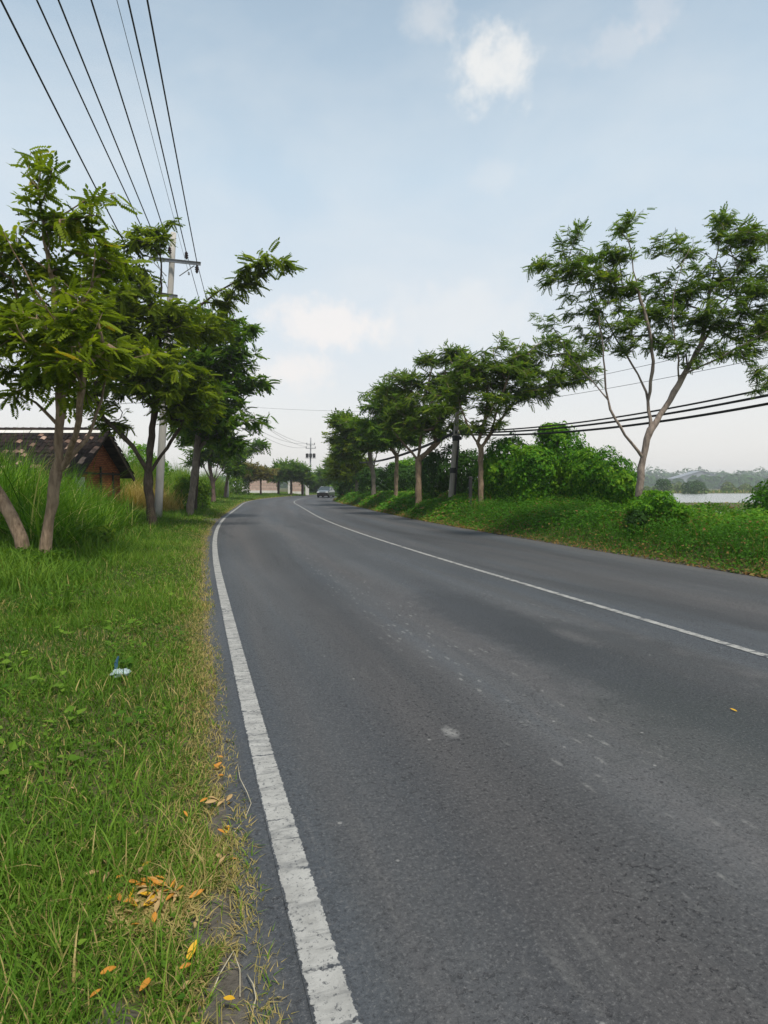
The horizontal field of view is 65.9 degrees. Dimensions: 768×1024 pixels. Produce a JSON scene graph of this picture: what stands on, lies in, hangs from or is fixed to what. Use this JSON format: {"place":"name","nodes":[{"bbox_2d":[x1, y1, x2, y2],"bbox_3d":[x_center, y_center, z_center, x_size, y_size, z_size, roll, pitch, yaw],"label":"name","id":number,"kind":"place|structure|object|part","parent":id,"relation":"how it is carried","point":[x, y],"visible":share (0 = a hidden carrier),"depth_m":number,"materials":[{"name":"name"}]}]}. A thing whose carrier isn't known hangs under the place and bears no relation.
{"place":"outdoors","nodes":[
{"label":"outdoors","id":0,"kind":"place"},
{"bbox_2d":[0,426,153,551],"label":"tall grass","id":1,"kind":"structure","parent":0,"point":[91,508],"depth_m":13.66,"materials":[{"name":"green plant"}]},
{"bbox_2d":[120,475,187,512],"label":"dry grass","id":2,"kind":"structure","parent":0,"point":[138,492],"depth_m":30.03,"materials":[{"name":"brown plant"}]},
{"bbox_2d":[0,488,767,1023],"bbox_3d":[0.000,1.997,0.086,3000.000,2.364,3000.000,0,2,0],"label":"ground","id":3,"kind":"structure","parent":0,"point":[232,980],"depth_m":2.89,"materials":[{"name":"green plant"}]},
{"bbox_2d":[0,486,29,550],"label":"leaning trunk","id":4,"kind":"object","parent":3,"relation":"on","point":[14,522],"visible":0.7,"depth_m":10.09,"materials":[{"name":"brown plant"}]},
{"bbox_2d":[0,546,74,569],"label":"weed","id":5,"kind":"object","parent":3,"relation":"on","point":[39,554],"visible":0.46,"depth_m":9.69,"materials":[{"name":"green plant"}]},
{"bbox_2d":[0,427,134,501],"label":"old house","id":6,"kind":"structure","parent":3,"relation":"on","point":[110,458],"depth_m":23.48,"materials":[{"name":"orange brick"}]},
{"bbox_2d":[72,477,84,493],"bbox_3d":[-11.570,-0.577,22.446,0.040,1.500,0.900,0,2,0],"label":"door panel","id":7,"kind":"structure","parent":6,"relation":"in","point":[81,479],"depth_m":22.60,"materials":[{"name":"grey wood"}]},
{"bbox_2d":[53,517,115,548],"bbox_3d":[-6.450,0.487,12.595,1.148,0.789,1.658,0,2,0],"label":"weed","id":8,"kind":"object","parent":3,"relation":"on","point":[107,534],"visible":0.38,"depth_m":12.47,"materials":[{"name":"green plant"}]},
{"bbox_2d":[0,145,174,553],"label":"tree","id":9,"kind":"object","parent":3,"relation":"on","point":[58,326],"visible":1,"depth_m":9.63,"materials":[{"name":"green plant"}]},
{"bbox_2d":[90,989,100,997],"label":"fallen leaf","id":10,"kind":"object","parent":3,"relation":"on","point":[94,993],"visible":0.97,"depth_m":1.66,"materials":[{"name":"orange plant"}]},
{"bbox_2d":[0,547,200,1023],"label":"verge weeds","id":11,"kind":"object","parent":3,"relation":"on","point":[73,757],"visible":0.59,"depth_m":3.27,"materials":[{"name":"green plant"}]},
{"bbox_2d":[101,966,115,973],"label":"fallen leaf","id":12,"kind":"object","parent":3,"relation":"on","point":[110,969],"visible":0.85,"depth_m":1.74,"materials":[{"name":"orange plant"}]},
{"bbox_2d":[5,439,231,500],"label":"bushes","id":13,"kind":"object","parent":3,"relation":"on","point":[218,483],"visible":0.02,"depth_m":46.42,"materials":[{"name":"green plant"}]},
{"bbox_2d":[110,656,130,676],"bbox_3d":[-1.979,1.165,4.443,0.144,0.136,0.134,0,2,0],"label":"plastic bag","id":14,"kind":"object","parent":3,"relation":"on","point":[126,671],"visible":0.68,"depth_m":4.44,"materials":[{"name":"white plastic"}]},
{"bbox_2d":[139,978,150,990],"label":"fallen leaf","id":15,"kind":"object","parent":3,"relation":"on","point":[146,981],"visible":0.97,"depth_m":1.71,"materials":[{"name":"orange plant"}]},
{"bbox_2d":[123,441,173,504],"bbox_3d":[-14.648,-2.317,36.895,2.291,4.062,4.866,0,2,0],"label":"roadside shrub","id":16,"kind":"object","parent":3,"relation":"on","point":[143,451],"visible":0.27,"depth_m":36.27,"materials":[{"name":"green plant"}]},
{"bbox_2d":[151,911,156,921],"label":"fallen leaf","id":17,"kind":"object","parent":3,"relation":"on","point":[154,914],"visible":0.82,"depth_m":1.97,"materials":[{"name":"orange plant"}]},
{"bbox_2d":[154,899,159,910],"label":"fallen leaf","id":18,"kind":"object","parent":3,"relation":"on","point":[156,905],"visible":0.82,"depth_m":2.02,"materials":[{"name":"beige plant"}]},
{"bbox_2d":[153,880,166,885],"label":"fallen leaf","id":19,"kind":"object","parent":3,"relation":"on","point":[156,882],"visible":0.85,"depth_m":2.14,"materials":[{"name":"plant"}]},
{"bbox_2d":[148,232,200,516],"bbox_3d":[-8.391,-5.234,23.775,2.290,11.846,0.446,0,2,0],"label":"utility pole","id":20,"kind":"object","parent":3,"relation":"on","point":[159,488],"visible":0.49,"depth_m":23.77,"materials":[{"name":"concrete"}]},
{"bbox_2d":[0,0,133,259],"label":"power line","id":21,"kind":"object","parent":20,"relation":"attached to","point":[13,25],"visible":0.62,"depth_m":11.60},
{"bbox_2d":[36,0,139,223],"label":"power line","id":22,"kind":"object","parent":20,"relation":"attached to","point":[37,1],"visible":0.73,"depth_m":13.57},
{"bbox_2d":[58,0,151,228],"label":"power line","id":23,"kind":"object","parent":20,"relation":"attached to","point":[99,101],"visible":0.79,"depth_m":13.68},
{"bbox_2d":[90,0,169,247],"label":"power line","id":24,"kind":"object","parent":20,"relation":"attached to","point":[122,101],"visible":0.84,"depth_m":13.78,"materials":[{"name":"black rubber"}]},
{"bbox_2d":[117,1,188,272],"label":"power line","id":25,"kind":"object","parent":20,"relation":"attached to","point":[147,118],"visible":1,"depth_m":12.78,"materials":[{"name":"grey metal"}]},
{"bbox_2d":[127,0,186,251],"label":"power line","id":26,"kind":"object","parent":20,"relation":"attached to","point":[152,108],"visible":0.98,"depth_m":13.70,"materials":[{"name":"black metal"}]},
{"bbox_2d":[146,0,196,261],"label":"power line","id":27,"kind":"object","parent":20,"relation":"attached to","point":[147,1],"visible":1,"depth_m":13.30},
{"bbox_2d":[180,963,190,968],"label":"fallen leaf","id":28,"kind":"object","parent":3,"relation":"on","point":[186,965],"visible":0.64,"depth_m":1.78,"materials":[{"name":"orange plant"}]},
{"bbox_2d":[63,217,307,524],"bbox_3d":[-7.240,-4.456,19.122,8.694,10.237,5.102,1,3,20],"label":"tree","id":29,"kind":"object","parent":3,"relation":"on","point":[143,382],"visible":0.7,"depth_m":18.99,"materials":[{"name":"green plant"}]},
{"bbox_2d":[186,939,196,959],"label":"fallen leaf","id":30,"kind":"object","parent":3,"relation":"on","point":[190,948],"visible":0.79,"depth_m":1.85,"materials":[{"name":"yellow plant"}]},
{"bbox_2d":[172,473,211,508],"bbox_3d":[-11.350,-1.188,34.905,1.297,2.235,3.718,0,3,10],"label":"roadside shrub","id":31,"kind":"object","parent":3,"relation":"on","point":[204,490],"visible":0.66,"depth_m":34.53,"materials":[{"name":"green plant"}]},
{"bbox_2d":[189,889,203,897],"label":"fallen leaf","id":32,"kind":"object","parent":3,"relation":"on","point":[197,893],"visible":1,"depth_m":2.11,"materials":[{"name":"orange plant"}]},
{"bbox_2d":[166,425,240,509],"bbox_3d":[-9.614,-2.811,31.751,3.759,5.859,3.951,0,2,0],"label":"tree","id":33,"kind":"object","parent":3,"relation":"on","point":[182,443],"visible":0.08,"depth_m":31.39,"materials":[{"name":"green plant"}]},
{"bbox_2d":[177,435,238,501],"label":"tree","id":34,"kind":"object","parent":3,"relation":"on","point":[211,458],"visible":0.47,"depth_m":47.78,"materials":[{"name":"green plant"}]},
{"bbox_2d":[205,799,216,802],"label":"fallen leaf","id":35,"kind":"object","parent":3,"relation":"on","point":[211,800],"visible":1,"depth_m":2.73,"materials":[{"name":"beige plant"}]},
{"bbox_2d":[147,296,281,515],"bbox_3d":[-8.157,-4.801,27.254,5.334,10.281,5.691,2,3,41],"label":"tree","id":36,"kind":"object","parent":3,"relation":"on","point":[237,381],"visible":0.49,"depth_m":27.00,"materials":[{"name":"green plant"}]},
{"bbox_2d":[212,950,239,995],"bbox_3d":[-0.465,1.409,1.803,0.088,0.024,0.163,0,2,0],"label":"dry stem","id":37,"kind":"object","parent":3,"relation":"on","point":[223,968],"visible":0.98,"depth_m":1.81,"materials":[{"name":"beige plant"}]},
{"bbox_2d":[224,995,234,999],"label":"fallen leaf","id":38,"kind":"object","parent":3,"relation":"on","point":[229,997],"visible":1,"depth_m":1.69,"materials":[{"name":"yellow plant"}]},
{"bbox_2d":[229,471,251,494],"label":"roadside shrub","id":39,"kind":"object","parent":3,"relation":"on","point":[241,483],"visible":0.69,"depth_m":80.67,"materials":[{"name":"green plant"}]},
{"bbox_2d":[218,438,272,497],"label":"tree","id":40,"kind":"object","parent":3,"relation":"on","point":[238,468],"visible":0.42,"depth_m":61.21,"materials":[{"name":"green plant"}]},
{"bbox_2d":[240,458,279,493],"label":"tree","id":41,"kind":"object","parent":3,"relation":"on","point":[261,472],"visible":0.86,"depth_m":83.02,"materials":[{"name":"green plant"}]},
{"bbox_2d":[249,479,276,492],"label":"brick wall","id":42,"kind":"structure","parent":3,"relation":"on","point":[270,487],"depth_m":100.80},
{"bbox_2d":[269,458,294,493],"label":"tree","id":43,"kind":"object","parent":3,"relation":"on","point":[282,476],"visible":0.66,"depth_m":91.10,"materials":[{"name":"green plant"}]},
{"bbox_2d":[282,456,307,494],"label":"tree","id":44,"kind":"object","parent":3,"relation":"on","point":[297,467],"visible":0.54,"depth_m":92.19,"materials":[{"name":"green plant"}]},
{"bbox_2d":[292,482,300,493],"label":"brick wall","id":45,"kind":"structure","parent":3,"relation":"on","point":[296,486],"depth_m":102.81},
{"bbox_2d":[290,460,319,494],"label":"tree","id":46,"kind":"object","parent":3,"relation":"on","point":[308,479],"visible":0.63,"depth_m":93.11,"materials":[{"name":"green plant"}]},
{"bbox_2d":[305,485,308,494],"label":"gate pillar","id":47,"kind":"structure","parent":3,"relation":"on","point":[306,491],"depth_m":101.66,"materials":[{"name":"white paint"}]},
{"bbox_2d":[306,438,315,471],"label":"utility pole","id":48,"kind":"object","parent":3,"relation":"on","point":[310,454],"visible":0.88,"depth_m":130.22,"materials":[{"name":"concrete"}]},
{"bbox_2d":[304,472,326,491],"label":"tree","id":49,"kind":"object","parent":3,"relation":"on","point":[315,488],"visible":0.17,"depth_m":116.86,"materials":[{"name":"green plant"}]},
{"bbox_2d":[313,457,335,490],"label":"tree","id":50,"kind":"object","parent":3,"relation":"on","point":[318,471],"visible":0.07,"depth_m":110.91,"materials":[{"name":"green plant"}]},
{"bbox_2d":[321,467,345,491],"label":"tree","id":51,"kind":"object","parent":3,"relation":"on","point":[329,482],"visible":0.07,"depth_m":75.79,"materials":[{"name":"green plant"}]},
{"bbox_2d":[206,472,475,487],"bbox_3d":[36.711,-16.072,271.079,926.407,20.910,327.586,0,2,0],"label":"horizon woods","id":52,"kind":"object","parent":3,"relation":"on","point":[284,485],"visible":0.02,"depth_m":383.01,"materials":[{"name":"green plant"}]},
{"bbox_2d":[321,452,383,491],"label":"tree","id":53,"kind":"object","parent":3,"relation":"on","point":[346,471],"visible":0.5,"depth_m":57.21,"materials":[{"name":"green plant"}]},
{"bbox_2d":[320,407,403,494],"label":"tree","id":54,"kind":"object","parent":3,"relation":"on","point":[345,445],"visible":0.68,"depth_m":44.08,"materials":[{"name":"green plant"}]},
{"bbox_2d":[333,462,429,496],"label":"dark bush","id":55,"kind":"object","parent":3,"relation":"on","point":[406,473],"visible":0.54,"depth_m":47.24,"materials":[{"name":"green plant"}]},
{"bbox_2d":[346,379,426,495],"bbox_3d":[0.251,-4.547,37.973,5.452,8.119,4.384,0,2,0],"label":"tree","id":56,"kind":"object","parent":3,"relation":"on","point":[374,430],"visible":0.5,"depth_m":37.27,"materials":[{"name":"green plant"}]},
{"bbox_2d":[386,456,430,490],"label":"green bush","id":57,"kind":"object","parent":3,"relation":"on","point":[411,460],"visible":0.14,"depth_m":49.26,"materials":[{"name":"green plant"}]},
{"bbox_2d":[370,338,480,507],"bbox_3d":[2.089,-4.320,29.935,5.709,8.607,3.992,0,2,0],"label":"tree","id":58,"kind":"object","parent":3,"relation":"on","point":[415,422],"visible":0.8,"depth_m":29.50,"materials":[{"name":"green plant"}]},
{"bbox_2d":[414,441,477,498],"bbox_3d":[3.274,-2.012,31.412,2.964,3.440,6.504,-1,3,-25],"label":"dark bush","id":59,"kind":"object","parent":3,"relation":"on","point":[439,465],"visible":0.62,"depth_m":30.06,"materials":[{"name":"green plant"}]},
{"bbox_2d":[448,401,461,500],"bbox_3d":[3.200,-3.134,26.890,0.638,6.330,0.300,0,2,0],"label":"utility pole","id":60,"kind":"object","parent":3,"relation":"on","point":[457,437],"visible":0.73,"depth_m":26.83,"materials":[{"name":"concrete"}]},
{"bbox_2d":[359,432,456,462],"bbox_3d":[0.052,-4.066,43.290,0.076,0.569,33.768,0,3,-11],"label":"telephone cable","id":61,"kind":"object","parent":60,"relation":"attached to","point":[409,452],"visible":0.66,"depth_m":35.02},
{"bbox_2d":[368,430,456,461],"bbox_3d":[0.052,-4.126,43.287,0.060,0.555,33.767,0,3,-11],"label":"telephone cable","id":62,"kind":"object","parent":60,"relation":"attached to","point":[417,448],"visible":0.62,"depth_m":32.42,"materials":[{"name":"black rubber"}]},
{"bbox_2d":[373,433,456,462],"bbox_3d":[0.052,-4.036,43.291,0.056,0.552,33.767,0,3,-11],"label":"telephone cable","id":63,"kind":"object","parent":60,"relation":"attached to","point":[421,448],"visible":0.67,"depth_m":32.01,"materials":[{"name":"black rubber"}]},
{"bbox_2d":[460,390,762,431],"bbox_3d":[11.481,-4.887,14.225,0.060,4.015,29.588,-2,3,-33],"label":"telephone cable","id":64,"kind":"object","parent":60,"relation":"attached to","point":[744,393],"visible":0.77,"depth_m":19.51,"materials":[{"name":"black rubber"}]},
{"bbox_2d":[460,402,767,435],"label":"telephone cable","id":65,"kind":"object","parent":60,"relation":"attached to","point":[698,415],"visible":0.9,"depth_m":19.34,"materials":[{"name":"black rubber"}]},
{"bbox_2d":[460,394,767,433],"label":"telephone cable","id":66,"kind":"object","parent":60,"relation":"attached to","point":[645,416],"visible":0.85,"depth_m":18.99,"materials":[{"name":"black rubber"}]},
{"bbox_2d":[510,344,735,392],"bbox_3d":[10.508,-5.334,16.285,0.015,1.564,25.232,-2,3,-34],"label":"thin wire","id":67,"kind":"object","parent":60,"relation":"attached to","point":[603,374],"visible":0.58,"depth_m":20.54,"materials":[{"name":"black metal"}]},
{"bbox_2d":[479,357,767,407],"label":"thin wire","id":68,"kind":"object","parent":60,"relation":"attached to","point":[636,383],"visible":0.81,"depth_m":19.57,"materials":[{"name":"black metal"}]},
{"bbox_2d":[468,476,472,505],"bbox_3d":[3.576,-0.713,24.492,0.166,1.518,0.166,1,3,22],"label":"marker post","id":69,"kind":"object","parent":3,"relation":"on","point":[470,486],"visible":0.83,"depth_m":24.42,"materials":[{"name":"grey concrete"}]},
{"bbox_2d":[471,432,544,504],"bbox_3d":[5.435,-1.890,25.924,2.977,3.470,4.877,0,2,0],"label":"creeper mound","id":70,"kind":"object","parent":3,"relation":"on","point":[496,462],"visible":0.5,"depth_m":25.02,"materials":[{"name":"green plant"}]},
{"bbox_2d":[421,330,609,505],"bbox_3d":[5.475,-3.819,24.827,7.970,7.554,4.013,0,2,0],"label":"tree","id":71,"kind":"object","parent":3,"relation":"on","point":[521,367],"visible":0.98,"depth_m":24.43,"materials":[{"name":"green plant"}]},
{"bbox_2d":[333,484,767,577],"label":"bank growth","id":72,"kind":"object","parent":3,"relation":"on","point":[707,522],"visible":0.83,"depth_m":15.84,"materials":[{"name":"green plant"}]},
{"bbox_2d":[504,420,597,506],"bbox_3d":[6.513,-1.833,23.374,4.210,3.675,3.548,-2,3,-35],"label":"creeper mound","id":73,"kind":"object","parent":3,"relation":"on","point":[548,455],"visible":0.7,"depth_m":22.59,"materials":[{"name":"green plant"}]},
{"bbox_2d":[559,445,637,507],"bbox_3d":[7.937,-1.167,21.553,2.484,2.533,3.637,-2,3,-38],"label":"creeper mound","id":74,"kind":"object","parent":3,"relation":"on","point":[612,479],"visible":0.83,"depth_m":20.90,"materials":[{"name":"green plant"}]},
{"bbox_2d":[623,510,649,535],"bbox_3d":[6.305,0.281,14.604,0.606,0.691,0.879,0,2,0],"label":"leafy bush","id":75,"kind":"object","parent":3,"relation":"on","point":[632,518],"visible":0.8,"depth_m":14.42,"materials":[{"name":"green plant"}]},
{"bbox_2d":[522,201,767,508],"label":"tree","id":76,"kind":"object","parent":3,"relation":"on","point":[752,288],"visible":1,"depth_m":15.13,"materials":[{"name":"green plant"}]},
{"bbox_2d":[623,489,691,533],"bbox_3d":[6.795,-0.023,15.057,1.408,1.120,2.343,0,2,0],"label":"leafy bush","id":77,"kind":"object","parent":3,"relation":"on","point":[650,501],"visible":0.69,"depth_m":14.64,"materials":[{"name":"green plant"}]},
{"bbox_2d":[654,478,671,490],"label":"pond shrub","id":78,"kind":"object","parent":3,"relation":"on","point":[666,482],"visible":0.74,"depth_m":168.81,"materials":[{"name":"green plant"}]},
{"bbox_2d":[681,481,698,493],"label":"pond shrub","id":79,"kind":"object","parent":3,"relation":"on","point":[685,487],"visible":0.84,"depth_m":189.03,"materials":[{"name":"green plant"}]},
{"bbox_2d":[689,480,706,493],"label":"pond shrub","id":80,"kind":"object","parent":3,"relation":"on","point":[701,485],"visible":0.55,"depth_m":193.46,"materials":[{"name":"green plant"}]},
{"bbox_2d":[634,466,767,488],"bbox_3d":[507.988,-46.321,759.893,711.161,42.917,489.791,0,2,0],"label":"woods","id":81,"kind":"object","parent":3,"relation":"on","point":[751,478],"visible":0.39,"depth_m":552.23,"materials":[{"name":"green plant"}]},
{"bbox_2d":[643,481,767,492],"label":"pond scrub","id":82,"kind":"object","parent":3,"relation":"on","point":[730,487],"visible":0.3,"depth_m":250.76,"materials":[{"name":"green plant"}]},
{"bbox_2d":[738,478,767,512],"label":"leafy bush","id":83,"kind":"object","parent":3,"relation":"on","point":[759,497],"visible":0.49,"depth_m":15.85,"materials":[{"name":"green plant"}]},
{"bbox_2d":[0,0,767,485],"label":"sky","id":84,"kind":"structure","parent":0,"point":[411,156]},
{"bbox_2d":[203,494,767,1023],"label":"road","id":85,"kind":"structure","parent":0,"point":[513,802],"depth_m":3.16,"materials":[{"name":"grey asphalt"}]},
{"bbox_2d":[234,764,250,831],"bbox_3d":[-0.682,1.360,2.877,0.074,0.041,0.614,-1,3,-13],"label":"dry stem","id":86,"kind":"object","parent":85,"relation":"on","point":[247,793],"visible":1,"depth_m":2.84,"materials":[{"name":"beige plant"}]},
{"bbox_2d":[247,974,255,1007],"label":"dry stem","id":87,"kind":"object","parent":85,"relation":"on","point":[254,988],"visible":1,"depth_m":1.75,"materials":[{"name":"beige plant"}]},
{"bbox_2d":[212,496,362,1023],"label":"edge line","id":88,"kind":"object","parent":85,"relation":"on","point":[329,993],"visible":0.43,"depth_m":2.33,"materials":[{"name":"paint"}]},
{"bbox_2d":[317,486,334,496],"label":"car","id":89,"kind":"object","parent":85,"relation":"on","point":[323,491],"visible":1,"depth_m":80.63,"materials":[{"name":"silver metal"}]},
{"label":"window glass","id":90,"kind":"part","parent":89,"relation":"part of","materials":[{"name":"grey glass"}]},
{"bbox_2d":[294,498,767,657],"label":"line","id":91,"kind":"object","parent":85,"relation":"on","point":[674,628],"visible":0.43,"depth_m":7.38,"materials":[{"name":"paint"}]},
{"bbox_2d":[667,471,724,481],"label":"shed","id":92,"kind":"structure","parent":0,"point":[685,476],"depth_m":688.86,"materials":[{"name":"grey metal"}]},
{"bbox_2d":[642,489,759,506],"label":"lowland grass","id":93,"kind":"structure","parent":0,"point":[726,491],"depth_m":211.76,"materials":[{"name":"green plant"}]},
{"bbox_2d":[663,493,762,512],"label":"pond water","id":94,"kind":"structure","parent":0,"point":[719,497],"depth_m":133.46,"materials":[{"name":"grey liquid"}]}
]}

